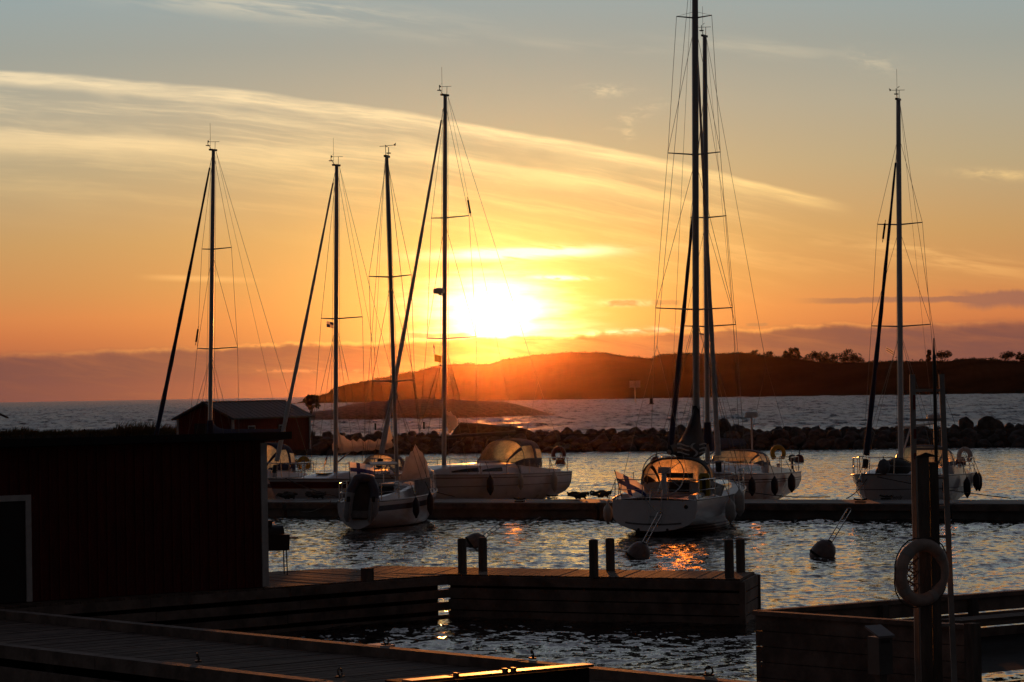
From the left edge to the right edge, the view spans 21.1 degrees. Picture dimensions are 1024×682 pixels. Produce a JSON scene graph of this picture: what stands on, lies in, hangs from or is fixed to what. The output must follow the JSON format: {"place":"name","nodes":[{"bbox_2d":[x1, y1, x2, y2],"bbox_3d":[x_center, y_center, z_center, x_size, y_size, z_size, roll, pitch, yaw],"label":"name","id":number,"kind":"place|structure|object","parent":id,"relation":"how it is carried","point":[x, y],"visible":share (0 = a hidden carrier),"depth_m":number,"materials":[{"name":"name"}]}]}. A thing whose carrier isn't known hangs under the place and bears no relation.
{"place":"outdoors","nodes":[
{"label":"outdoors","id":0,"kind":"place"},
{"bbox_2d":[276,491,297,498],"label":"rope heap","id":1,"kind":"object","parent":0,"point":[286,495],"visible":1,"depth_m":97.84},
{"bbox_2d":[0,393,1023,681],"bbox_3d":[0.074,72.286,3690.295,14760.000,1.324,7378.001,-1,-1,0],"label":"water","id":2,"kind":"structure","parent":0,"point":[858,567],"depth_m":77.25,"materials":[{"name":"blue liquid"}]},
{"bbox_2d":[0,568,449,633],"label":"timber pier","id":3,"kind":"structure","parent":2,"relation":"in","point":[296,600],"depth_m":49.34,"materials":[{"name":"brown wood"}]},
{"bbox_2d":[0,432,291,603],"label":"red hut","id":4,"kind":"object","parent":3,"relation":"on","point":[94,517],"visible":1,"depth_m":47.52,"materials":[{"name":"paint"}]},
{"bbox_2d":[0,501,24,602],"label":"door","id":5,"kind":"structure","parent":4,"relation":"in","point":[12,538],"depth_m":46.20,"materials":[{"name":"wood"}]},
{"bbox_2d":[268,520,297,574],"bbox_3d":[-4.429,3.922,52.241,0.692,1.036,0.357,-1,-1,-17],"label":"charcoal grill","id":6,"kind":"object","parent":3,"relation":"on","point":[278,539],"visible":0.59,"depth_m":52.09,"materials":[{"name":"black metal"}]},
{"bbox_2d":[154,138,313,498],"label":"sailing yacht","id":7,"kind":"object","parent":2,"relation":"on","point":[287,455],"visible":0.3,"depth_m":106.32,"materials":[{"name":"paint"}]},
{"bbox_2d":[297,456,309,469],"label":"horseshoe buoy","id":8,"kind":"object","parent":7,"relation":"attached to","point":[301,458],"visible":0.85,"depth_m":110.36,"materials":[{"name":"orange plastic"}]},
{"bbox_2d":[171,400,314,449],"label":"boathouse","id":9,"kind":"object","parent":2,"relation":"on","point":[257,414],"visible":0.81,"depth_m":180.01,"materials":[{"name":"red paint"}]},
{"bbox_2d":[194,423,215,433],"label":"boat door","id":10,"kind":"structure","parent":9,"relation":"in","point":[201,426],"depth_m":178.53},
{"bbox_2d":[267,143,436,498],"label":"sailing yacht","id":11,"kind":"object","parent":2,"relation":"on","point":[328,482],"visible":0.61,"depth_m":103.43,"materials":[{"name":"paint"}]},
{"bbox_2d":[0,609,752,681],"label":"boardwalk","id":12,"kind":"structure","parent":2,"relation":"in","point":[40,647],"depth_m":35.11,"materials":[{"name":"brown wood"}]},
{"bbox_2d":[385,663,593,681],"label":"storage box","id":13,"kind":"object","parent":12,"relation":"on","point":[578,672],"visible":1,"depth_m":23.12,"materials":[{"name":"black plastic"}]},
{"bbox_2d":[337,143,437,529],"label":"sailing yacht","id":14,"kind":"object","parent":2,"relation":"on","point":[395,504],"visible":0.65,"depth_m":88.80,"materials":[{"name":"paint"}]},
{"bbox_2d":[343,474,378,522],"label":"inflatable dinghy","id":15,"kind":"object","parent":14,"relation":"hanging from","point":[361,500],"visible":1,"depth_m":85.12,"materials":[{"name":"rubber"}]},
{"bbox_2d":[349,462,373,477],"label":"ensign","id":16,"kind":"object","parent":14,"relation":"attached to","point":[355,468],"visible":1,"depth_m":85.78,"materials":[{"name":"white fabric"}]},
{"bbox_2d":[410,483,419,517],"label":"fender","id":17,"kind":"object","parent":14,"relation":"hanging from","point":[416,509],"visible":1,"depth_m":87.05,"materials":[{"name":"rubber"}]},
{"bbox_2d":[399,445,434,487],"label":"lowered foresail","id":18,"kind":"object","parent":14,"relation":"on","point":[410,472],"visible":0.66,"depth_m":90.58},
{"bbox_2d":[415,477,430,495],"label":"rail dodger","id":19,"kind":"object","parent":14,"relation":"attached to","point":[421,487],"visible":1,"depth_m":88.12,"materials":[{"name":"grey fabric"}]},
{"bbox_2d":[425,482,433,514],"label":"fender","id":20,"kind":"object","parent":14,"relation":"hanging from","point":[430,503],"visible":1,"depth_m":88.29,"materials":[{"name":"rubber"}]},
{"bbox_2d":[309,398,553,419],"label":"skerry","id":21,"kind":"structure","parent":2,"relation":"in","point":[476,409],"depth_m":453.20,"materials":[{"name":"stone"}]},
{"bbox_2d":[303,394,320,413],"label":"shore bush","id":22,"kind":"object","parent":21,"relation":"on","point":[309,400],"visible":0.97,"depth_m":439.68,"materials":[{"name":"green plant"}]},
{"bbox_2d":[369,83,571,498],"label":"sailing yacht","id":23,"kind":"object","parent":2,"relation":"on","point":[464,480],"visible":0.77,"depth_m":101.51,"materials":[{"name":"paint"}]},
{"bbox_2d":[451,468,478,472],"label":"cabin window","id":24,"kind":"structure","parent":23,"relation":"in","point":[469,469],"depth_m":100.59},
{"bbox_2d":[485,461,493,494],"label":"fender","id":25,"kind":"object","parent":23,"relation":"hanging from","point":[490,485],"visible":1,"depth_m":100.47,"materials":[{"name":"rubber"}]},
{"bbox_2d":[451,422,533,435],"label":"sail cover","id":26,"kind":"object","parent":23,"relation":"attached to","point":[477,428],"visible":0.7,"depth_m":195.29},
{"bbox_2d":[516,461,523,489],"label":"fender","id":27,"kind":"object","parent":23,"relation":"hanging from","point":[520,481],"visible":1,"depth_m":101.93,"materials":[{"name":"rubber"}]},
{"bbox_2d":[550,461,557,491],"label":"fender","id":28,"kind":"object","parent":23,"relation":"hanging from","point":[554,481],"visible":1,"depth_m":103.87,"materials":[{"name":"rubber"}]},
{"bbox_2d":[551,446,565,459],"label":"horseshoe buoy","id":29,"kind":"object","parent":23,"relation":"attached to","point":[555,449],"visible":0.91,"depth_m":106.08,"materials":[{"name":"orange plastic"}]},
{"bbox_2d":[465,522,501,546],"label":"mooring buoy","id":30,"kind":"object","parent":2,"relation":"on","point":[471,540],"visible":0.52,"depth_m":75.25,"materials":[{"name":"orange plastic"}]},
{"bbox_2d":[0,428,1023,454],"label":"rock breakwater","id":31,"kind":"object","parent":2,"relation":"in","point":[591,437],"visible":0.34,"depth_m":191.19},
{"bbox_2d":[0,420,315,437],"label":"shore grass","id":32,"kind":"structure","parent":31,"relation":"on","point":[121,430],"depth_m":202.75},
{"bbox_2d":[312,441,327,452],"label":"boulder","id":33,"kind":"object","parent":31,"relation":"on","point":[323,446],"visible":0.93,"depth_m":194.69,"materials":[{"name":"stone"}]},
{"bbox_2d":[317,437,332,446],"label":"boulder","id":34,"kind":"object","parent":31,"relation":"on","point":[328,440],"visible":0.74,"depth_m":195.68,"materials":[{"name":"stone"}]},
{"bbox_2d":[429,445,441,453],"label":"boulder","id":35,"kind":"object","parent":31,"relation":"on","point":[436,449],"visible":0.56,"depth_m":191.57,"materials":[{"name":"stone"}]},
{"bbox_2d":[470,445,482,452],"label":"boulder","id":36,"kind":"object","parent":31,"relation":"on","point":[478,449],"visible":0.77,"depth_m":190.68,"materials":[{"name":"stone"}]},
{"bbox_2d":[537,440,549,448],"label":"boulder","id":37,"kind":"object","parent":31,"relation":"on","point":[542,444],"visible":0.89,"depth_m":190.34,"materials":[{"name":"stone"}]},
{"bbox_2d":[543,433,560,444],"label":"boulder","id":38,"kind":"object","parent":31,"relation":"on","point":[551,439],"visible":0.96,"depth_m":190.76,"materials":[{"name":"stone"}]},
{"bbox_2d":[561,443,579,451],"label":"boulder","id":39,"kind":"object","parent":31,"relation":"on","point":[567,447],"visible":0.61,"depth_m":188.84,"materials":[{"name":"stone"}]},
{"bbox_2d":[570,438,588,448],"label":"boulder","id":40,"kind":"object","parent":31,"relation":"on","point":[579,443],"visible":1,"depth_m":189.44,"materials":[{"name":"stone"}]},
{"bbox_2d":[587,438,606,448],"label":"boulder","id":41,"kind":"object","parent":31,"relation":"on","point":[595,443],"visible":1,"depth_m":189.06,"materials":[{"name":"stone"}]},
{"bbox_2d":[597,443,616,451],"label":"boulder","id":42,"kind":"object","parent":31,"relation":"on","point":[604,447],"visible":0.59,"depth_m":187.91,"materials":[{"name":"stone"}]},
{"bbox_2d":[616,437,634,448],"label":"boulder","id":43,"kind":"object","parent":31,"relation":"on","point":[621,442],"visible":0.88,"depth_m":188.58,"materials":[{"name":"stone"}]},
{"bbox_2d":[619,443,636,450],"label":"boulder","id":44,"kind":"object","parent":31,"relation":"on","point":[625,446],"visible":0.74,"depth_m":187.31,"materials":[{"name":"stone"}]},
{"bbox_2d":[634,436,652,447],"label":"boulder","id":45,"kind":"object","parent":31,"relation":"on","point":[639,441],"visible":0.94,"depth_m":188.19,"materials":[{"name":"stone"}]},
{"bbox_2d":[639,442,656,450],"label":"boulder","id":46,"kind":"object","parent":31,"relation":"on","point":[648,446],"visible":0.62,"depth_m":187.08,"materials":[{"name":"stone"}]},
{"bbox_2d":[713,418,730,430],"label":"boulder","id":47,"kind":"object","parent":31,"relation":"on","point":[721,425],"visible":0.52,"depth_m":190.69,"materials":[{"name":"stone"}]},
{"bbox_2d":[729,424,745,431],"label":"boulder","id":48,"kind":"object","parent":31,"relation":"on","point":[741,429],"visible":0.38,"depth_m":190.34,"materials":[{"name":"stone"}]},
{"bbox_2d":[756,431,771,440],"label":"boulder","id":49,"kind":"object","parent":31,"relation":"on","point":[767,434],"visible":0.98,"depth_m":186.62,"materials":[{"name":"stone"}]},
{"bbox_2d":[772,429,789,439],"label":"boulder","id":50,"kind":"object","parent":31,"relation":"on","point":[778,433],"visible":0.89,"depth_m":186.14,"materials":[{"name":"stone"}]},
{"bbox_2d":[790,435,805,446],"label":"boulder","id":51,"kind":"object","parent":31,"relation":"on","point":[798,441],"visible":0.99,"depth_m":185.05,"materials":[{"name":"stone"}]},
{"bbox_2d":[808,428,826,438],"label":"boulder","id":52,"kind":"object","parent":31,"relation":"on","point":[821,433],"visible":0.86,"depth_m":185.61,"materials":[{"name":"stone"}]},
{"bbox_2d":[815,438,831,448],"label":"boulder","id":53,"kind":"object","parent":31,"relation":"on","point":[823,443],"visible":0.62,"depth_m":183.81,"materials":[{"name":"stone"}]},
{"bbox_2d":[826,429,841,438],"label":"boulder","id":54,"kind":"object","parent":31,"relation":"on","point":[836,433],"visible":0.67,"depth_m":185.19,"materials":[{"name":"stone"}]},
{"bbox_2d":[843,434,855,446],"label":"boulder","id":55,"kind":"object","parent":31,"relation":"on","point":[850,439],"visible":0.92,"depth_m":184.04,"materials":[{"name":"stone"}]},
{"bbox_2d":[958,416,973,428],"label":"boulder","id":56,"kind":"object","parent":31,"relation":"on","point":[965,422],"visible":0.77,"depth_m":185.78,"materials":[{"name":"stone"}]},
{"bbox_2d":[977,416,1002,428],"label":"boulder","id":57,"kind":"object","parent":31,"relation":"on","point":[988,422],"visible":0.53,"depth_m":185.22,"materials":[{"name":"stone"}]},
{"bbox_2d":[349,566,760,623],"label":"timber pier","id":58,"kind":"structure","parent":2,"relation":"in","point":[711,597],"depth_m":50.28,"materials":[{"name":"brown wood"}]},
{"bbox_2d":[457,538,466,573],"bbox_3d":[-0.939,4.050,51.825,0.170,0.668,0.170,-1,-1,0],"label":"mooring post","id":59,"kind":"object","parent":58,"relation":"on","point":[462,555],"visible":1,"depth_m":51.76,"materials":[{"name":"brown wood"}]},
{"bbox_2d":[478,537,486,570],"bbox_3d":[-0.558,4.062,52.372,0.170,0.652,0.170,-1,-1,0],"label":"mooring post","id":60,"kind":"object","parent":58,"relation":"on","point":[482,553],"visible":1,"depth_m":52.30,"materials":[{"name":"brown wood"}]},
{"bbox_2d":[589,539,598,577],"bbox_3d":[1.489,3.961,50.134,0.170,0.698,0.170,-1,-1,0],"label":"mooring post","id":61,"kind":"object","parent":58,"relation":"on","point":[593,560],"visible":1,"depth_m":50.06,"materials":[{"name":"brown wood"}]},
{"bbox_2d":[605,538,614,570],"bbox_3d":[1.847,4.018,51.715,0.170,0.630,0.170,-1,-1,0],"label":"mooring post","id":62,"kind":"object","parent":58,"relation":"on","point":[610,553],"visible":1,"depth_m":51.64,"materials":[{"name":"brown wood"}]},
{"bbox_2d":[724,539,733,577],"bbox_3d":[3.893,3.902,49.298,0.170,0.700,0.170,-1,-1,0],"label":"mooring post","id":63,"kind":"object","parent":58,"relation":"on","point":[729,556],"visible":1,"depth_m":49.23,"materials":[{"name":"brown wood"}]},
{"bbox_2d":[736,539,744,571],"bbox_3d":[4.218,3.962,50.783,0.170,0.623,0.170,-1,-1,0],"label":"mooring post","id":64,"kind":"object","parent":58,"relation":"on","point":[740,555],"visible":1,"depth_m":50.71,"materials":[{"name":"brown wood"}]},
{"bbox_2d":[625,511,662,558],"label":"mooring buoy","id":65,"kind":"object","parent":2,"relation":"on","point":[638,550],"visible":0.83,"depth_m":68.43,"materials":[{"name":"black plastic"}]},
{"bbox_2d":[268,494,1023,519],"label":"pontoon","id":66,"kind":"object","parent":2,"relation":"on","point":[551,506],"visible":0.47,"depth_m":89.25,"materials":[{"name":"concrete"}]},
{"bbox_2d":[305,491,325,498],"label":"rope heap","id":67,"kind":"object","parent":66,"relation":"on","point":[316,494],"visible":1,"depth_m":97.83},
{"bbox_2d":[567,491,588,498],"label":"rope heap","id":68,"kind":"object","parent":66,"relation":"on","point":[578,495],"visible":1,"depth_m":93.16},
{"bbox_2d":[589,490,611,497],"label":"rope heap","id":69,"kind":"object","parent":66,"relation":"on","point":[603,493],"visible":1,"depth_m":93.88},
{"bbox_2d":[612,0,745,533],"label":"sailing yacht","id":70,"kind":"object","parent":2,"relation":"on","point":[670,485],"visible":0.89,"depth_m":82.68,"materials":[{"name":"paint"}]},
{"bbox_2d":[603,482,614,523],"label":"fender","id":71,"kind":"object","parent":70,"relation":"hanging from","point":[607,512],"visible":1,"depth_m":79.10,"materials":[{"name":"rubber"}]},
{"bbox_2d":[614,470,647,499],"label":"ensign","id":72,"kind":"object","parent":70,"relation":"attached to","point":[629,484],"visible":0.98,"depth_m":79.31,"materials":[{"name":"white fabric"}]},
{"bbox_2d":[698,473,710,495],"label":"rescue sling","id":73,"kind":"object","parent":70,"relation":"attached to","point":[704,484],"visible":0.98,"depth_m":79.80,"materials":[{"name":"yellow fabric"}]},
{"bbox_2d":[710,481,724,495],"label":"rail cushion","id":74,"kind":"object","parent":70,"relation":"on","point":[719,490],"visible":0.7,"depth_m":80.78,"materials":[{"name":"white fabric"}]},
{"bbox_2d":[723,481,735,523],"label":"fender","id":75,"kind":"object","parent":70,"relation":"hanging from","point":[730,513],"visible":1,"depth_m":80.58,"materials":[{"name":"plastic"}]},
{"bbox_2d":[732,478,744,515],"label":"fender","id":76,"kind":"object","parent":70,"relation":"hanging from","point":[739,496],"visible":0.98,"depth_m":81.60,"materials":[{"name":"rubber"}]},
{"bbox_2d":[661,6,801,498],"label":"sailing yacht","id":77,"kind":"object","parent":2,"relation":"on","point":[761,471],"visible":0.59,"depth_m":96.72,"materials":[{"name":"paint"}]},
{"bbox_2d":[746,460,755,495],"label":"fender","id":78,"kind":"object","parent":77,"relation":"hanging from","point":[751,485],"visible":0.94,"depth_m":95.52,"materials":[{"name":"rubber"}]},
{"bbox_2d":[769,461,777,494],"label":"fender","id":79,"kind":"object","parent":77,"relation":"hanging from","point":[774,485],"visible":0.92,"depth_m":97.03,"materials":[{"name":"rubber"}]},
{"bbox_2d":[770,445,785,459],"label":"horseshoe buoy","id":80,"kind":"object","parent":77,"relation":"attached to","point":[774,448],"visible":0.98,"depth_m":101.61,"materials":[{"name":"yellow plastic"}]},
{"bbox_2d":[745,491,829,497],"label":"mooring line","id":81,"kind":"object","parent":77,"relation":"attached to","point":[787,496],"visible":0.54,"depth_m":90.47,"materials":[{"name":"fabric"}]},
{"bbox_2d":[786,461,795,492],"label":"fender","id":82,"kind":"object","parent":77,"relation":"hanging from","point":[791,482],"visible":1,"depth_m":98.79,"materials":[{"name":"rubber"}]},
{"bbox_2d":[809,508,851,556],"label":"mooring buoy","id":83,"kind":"object","parent":2,"relation":"on","point":[823,548],"visible":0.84,"depth_m":67.71,"materials":[{"name":"black plastic"}]},
{"bbox_2d":[865,624,894,681],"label":"meter box","id":84,"kind":"object","parent":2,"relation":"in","point":[880,659],"visible":1,"depth_m":30.48,"materials":[{"name":"grey paint"}]},
{"bbox_2d":[752,589,1023,681],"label":"plank bulwark","id":85,"kind":"object","parent":2,"relation":"in","point":[822,643],"visible":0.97,"depth_m":36.30,"materials":[{"name":"wood"}]},
{"bbox_2d":[942,612,1023,622],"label":"rail","id":86,"kind":"object","parent":85,"relation":"on","point":[994,617],"visible":0.46,"depth_m":37.58,"materials":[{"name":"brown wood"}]},
{"bbox_2d":[851,69,974,499],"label":"sailing yacht","id":87,"kind":"object","parent":2,"relation":"on","point":[874,487],"visible":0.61,"depth_m":94.02,"materials":[{"name":"paint"}]},
{"bbox_2d":[878,456,889,474],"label":"ball fender","id":88,"kind":"object","parent":87,"relation":"hanging from","point":[883,466],"visible":1,"depth_m":90.24,"materials":[{"name":"grey rubber"}]},
{"bbox_2d":[875,458,910,473],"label":"covered dinghy","id":89,"kind":"object","parent":87,"relation":"on","point":[902,466],"visible":0.47,"depth_m":92.18,"materials":[{"name":"black fabric"}]},
{"bbox_2d":[877,476,1010,498],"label":"mooring line","id":90,"kind":"object","parent":87,"relation":"attached to","point":[949,490],"visible":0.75,"depth_m":87.50,"materials":[{"name":"fabric"}]},
{"bbox_2d":[957,447,972,462],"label":"horseshoe buoy","id":91,"kind":"object","parent":87,"relation":"attached to","point":[967,450],"visible":0.96,"depth_m":98.38,"materials":[{"name":"white plastic"}]},
{"bbox_2d":[961,461,970,497],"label":"fender","id":92,"kind":"object","parent":87,"relation":"hanging from","point":[966,485],"visible":0.98,"depth_m":94.97,"materials":[{"name":"rubber"}]},
{"bbox_2d":[971,461,979,490],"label":"fender","id":93,"kind":"object","parent":87,"relation":"hanging from","point":[976,481],"visible":1,"depth_m":96.91,"materials":[{"name":"rubber"}]},
{"bbox_2d":[915,452,942,681],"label":"timber post","id":94,"kind":"object","parent":2,"relation":"in","point":[929,570],"visible":1,"depth_m":30.90,"materials":[{"name":"black wood"}]},
{"bbox_2d":[894,537,948,607],"bbox_3d":[4.592,2.595,30.818,0.794,0.792,0.187,0,-1,-34],"label":"life ring","id":95,"kind":"object","parent":94,"relation":"hanging from","point":[909,552],"visible":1,"depth_m":30.72,"materials":[{"name":"plastic"}]},
{"bbox_2d":[907,555,919,592],"bbox_3d":[4.494,2.619,30.847,0.165,0.472,0.051,-1,-1,0],"label":"heaving line","id":96,"kind":"object","parent":95,"relation":"hanging from","point":[912,572],"visible":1,"depth_m":30.84,"materials":[{"name":"fabric"}]},
{"bbox_2d":[909,374,956,681],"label":"ladder","id":97,"kind":"object","parent":94,"relation":"attached to","point":[945,478],"visible":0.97,"depth_m":31.13,"materials":[{"name":"metal"}]},
{"bbox_2d":[932,338,937,461],"bbox_3d":[4.804,1.727,31.093,0.043,3.520,0.041,-1,-1,0],"label":"rescue pole","id":98,"kind":"object","parent":94,"relation":"attached to","point":[935,408],"visible":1,"depth_m":31.09,"materials":[{"name":"black plastic"}]},
{"bbox_2d":[0,0,1023,401],"label":"sky","id":99,"kind":"structure","parent":0,"point":[110,110],"materials":[{"name":"orange"}]},
{"bbox_2d":[293,352,1023,403],"bbox_3d":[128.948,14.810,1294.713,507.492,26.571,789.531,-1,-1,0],"label":"island hill","id":100,"kind":"structure","parent":0,"point":[580,375],"depth_m":1287.20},
{"bbox_2d":[317,351,1023,395],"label":"ridge scrub","id":101,"kind":"object","parent":100,"relation":"on","point":[942,360],"visible":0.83,"depth_m":1329.14,"materials":[{"name":"green plant"}]},
{"bbox_2d":[788,347,800,358],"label":"pine tree","id":102,"kind":"object","parent":100,"relation":"on","point":[795,351],"visible":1,"depth_m":1315.59,"materials":[{"name":"green plant"}]},
{"bbox_2d":[803,350,817,360],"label":"ridge bush","id":103,"kind":"object","parent":100,"relation":"on","point":[812,355],"visible":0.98,"depth_m":1307.80,"materials":[{"name":"green plant"}]},
{"bbox_2d":[816,351,830,361],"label":"pine tree","id":104,"kind":"object","parent":100,"relation":"on","point":[826,355],"visible":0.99,"depth_m":1299.82,"materials":[{"name":"green plant"}]},
{"bbox_2d":[836,348,861,362],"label":"pine tree","id":105,"kind":"object","parent":100,"relation":"on","point":[845,358],"visible":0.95,"depth_m":1283.81,"materials":[{"name":"green plant"}]},
{"bbox_2d":[936,350,951,361],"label":"pine tree","id":106,"kind":"object","parent":100,"relation":"on","point":[940,354],"visible":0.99,"depth_m":1222.58,"materials":[{"name":"green plant"}]},
{"bbox_2d":[999,351,1017,360],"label":"pine tree","id":107,"kind":"object","parent":100,"relation":"on","point":[1006,355],"visible":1,"depth_m":1179.92,"materials":[{"name":"green plant"}]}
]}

